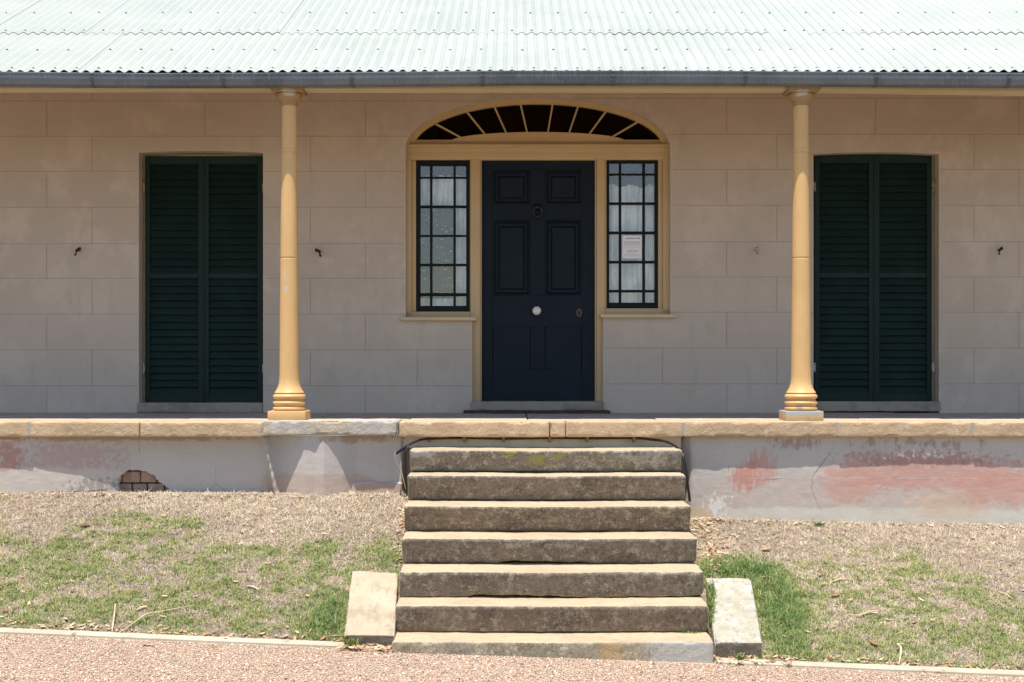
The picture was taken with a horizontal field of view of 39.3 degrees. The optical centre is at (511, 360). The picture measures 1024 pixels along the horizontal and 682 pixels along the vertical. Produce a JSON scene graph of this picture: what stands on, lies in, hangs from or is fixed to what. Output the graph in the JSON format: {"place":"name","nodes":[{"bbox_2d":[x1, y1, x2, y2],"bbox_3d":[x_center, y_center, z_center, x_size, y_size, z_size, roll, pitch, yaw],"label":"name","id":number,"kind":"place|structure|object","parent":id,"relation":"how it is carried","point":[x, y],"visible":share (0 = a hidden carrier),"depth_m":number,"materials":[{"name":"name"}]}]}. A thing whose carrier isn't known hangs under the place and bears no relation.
{"place":"outdoors","nodes":[
{"label":"outdoors","id":0,"kind":"place"},
{"bbox_2d":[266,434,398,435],"bbox_3d":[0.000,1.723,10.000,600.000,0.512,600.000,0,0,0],"label":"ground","id":1,"kind":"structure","parent":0,"point":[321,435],"depth_m":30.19,"materials":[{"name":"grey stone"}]},
{"bbox_2d":[0,627,384,649],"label":"edging strip","id":2,"kind":"object","parent":1,"relation":"on","point":[166,637],"visible":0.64,"depth_m":8.39,"materials":[{"name":"concrete"}]},
{"bbox_2d":[716,657,1023,676],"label":"edging strip","id":3,"kind":"object","parent":1,"relation":"on","point":[911,669],"visible":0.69,"depth_m":8.18,"materials":[{"name":"concrete"}]},
{"bbox_2d":[734,653,748,659],"bbox_3d":[1.317,1.707,8.264,0.113,0.056,0.103,0,0,-35],"label":"grass tuft","id":4,"kind":"object","parent":3,"relation":"on","point":[739,656],"visible":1,"depth_m":8.25,"materials":[{"name":"green plant"}]},
{"bbox_2d":[0,488,1023,670],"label":"lawn bank","id":5,"kind":"structure","parent":0,"point":[736,544],"depth_m":9.37,"materials":[{"name":"plant"}]},
{"bbox_2d":[112,603,115,630],"bbox_3d":[-2.376,1.535,8.555,0.009,0.140,0.172,0,0,-9],"label":"bark strip","id":6,"kind":"object","parent":5,"relation":"on","point":[113,617],"visible":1,"depth_m":8.56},
{"bbox_2d":[117,605,190,633],"bbox_3d":[-2.154,1.554,8.591,0.500,0.131,0.056,0,0,-37],"label":"bark strip","id":7,"kind":"object","parent":5,"relation":"on","point":[147,613],"visible":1,"depth_m":8.59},
{"bbox_2d":[344,571,397,648],"bbox_3d":[-0.844,1.509,8.661,0.322,0.376,0.666,0,0,0],"label":"kerb stone","id":8,"kind":"object","parent":5,"relation":"on","point":[372,603],"visible":0.84,"depth_m":8.60,"materials":[{"name":"stone"}]},
{"bbox_2d":[0,412,1023,523],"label":"verandah","id":9,"kind":"object","parent":5,"relation":"on","point":[906,467],"visible":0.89,"depth_m":10.06,"materials":[{"name":"concrete"}]},
{"bbox_2d":[0,0,1023,420],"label":"house","id":10,"kind":"structure","parent":9,"relation":"on","point":[288,208],"depth_m":11.71,"materials":[{"name":"beige"}]},
{"bbox_2d":[482,161,594,400],"bbox_3d":[0.217,-0.669,11.825,0.951,2.024,0.109,0,0,0],"label":"door","id":11,"kind":"structure","parent":10,"relation":"in","point":[538,217],"depth_m":11.84,"materials":[{"name":"black wood"}]},
{"bbox_2d":[622,236,641,258],"bbox_3d":[0.990,-0.933,11.826,0.161,0.190,0.002,0,0,0],"label":"notice","id":12,"kind":"object","parent":10,"relation":"attached to","point":[631,247],"visible":1,"depth_m":11.83,"materials":[{"name":"white paper"}]},
{"bbox_2d":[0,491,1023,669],"bbox_3d":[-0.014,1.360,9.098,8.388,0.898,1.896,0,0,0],"label":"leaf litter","id":13,"kind":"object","parent":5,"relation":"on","point":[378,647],"visible":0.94,"depth_m":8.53,"materials":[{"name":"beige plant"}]},
{"bbox_2d":[392,446,713,662],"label":"front steps","id":14,"kind":"structure","parent":5,"relation":"on","point":[598,539],"depth_m":9.00,"materials":[{"name":"stone"}]},
{"bbox_2d":[396,436,690,501],"bbox_3d":[0.200,0.744,9.910,2.024,0.431,0.438,0,0,0],"label":"cable","id":15,"kind":"object","parent":14,"relation":"attached to","point":[503,439],"visible":0.99,"depth_m":10.02,"materials":[{"name":"black plastic"}]},
{"bbox_2d":[394,452,405,489],"bbox_3d":[-0.778,0.769,9.986,0.086,0.267,0.013,0,0,-21],"label":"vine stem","id":16,"kind":"object","parent":15,"relation":"hanging from","point":[401,471],"visible":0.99,"depth_m":9.99,"materials":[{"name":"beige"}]},
{"bbox_2d":[680,630,701,633],"bbox_3d":[1.064,1.611,8.499,0.162,0.026,0.078,0,0,16],"label":"grass tuft","id":17,"kind":"object","parent":14,"relation":"on","point":[695,632],"visible":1,"depth_m":8.50,"materials":[{"name":"green"}]},
{"bbox_2d":[704,579,718,621],"bbox_3d":[1.194,1.444,8.670,0.157,0.213,0.456,0,0,11],"label":"grass tuft","id":18,"kind":"object","parent":5,"relation":"on","point":[710,602],"visible":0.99,"depth_m":8.69,"materials":[{"name":"green plant"}]},
{"bbox_2d":[706,578,761,660],"bbox_3d":[1.335,1.569,8.645,0.287,0.408,0.710,0,0,3],"label":"kerb stone","id":19,"kind":"object","parent":5,"relation":"on","point":[734,626],"visible":0.85,"depth_m":8.52,"materials":[{"name":"beige stone"}]},
{"bbox_2d":[814,520,824,525],"bbox_3d":[2.135,1.136,9.972,0.094,0.036,0.075,0,0,-43],"label":"grass tuft","id":20,"kind":"object","parent":5,"relation":"on","point":[819,524],"visible":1,"depth_m":9.97,"materials":[{"name":"green plant"}]},
{"bbox_2d":[897,643,902,662],"bbox_3d":[2.250,1.702,8.342,0.039,0.090,0.166,0,0,23],"label":"bark strip","id":21,"kind":"object","parent":5,"relation":"on","point":[900,651],"visible":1,"depth_m":8.33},
{"bbox_2d":[0,634,1023,681],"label":"gravel path","id":22,"kind":"structure","parent":0,"point":[297,674],"depth_m":7.89,"materials":[{"name":"brown gravel"}]},
{"bbox_2d":[340,633,361,648],"bbox_3d":[-0.931,1.624,8.315,0.157,0.080,0.188,0,0,-31],"label":"grass tuft","id":23,"kind":"object","parent":22,"relation":"on","point":[349,642],"visible":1,"depth_m":8.29,"materials":[{"name":"green plant"}]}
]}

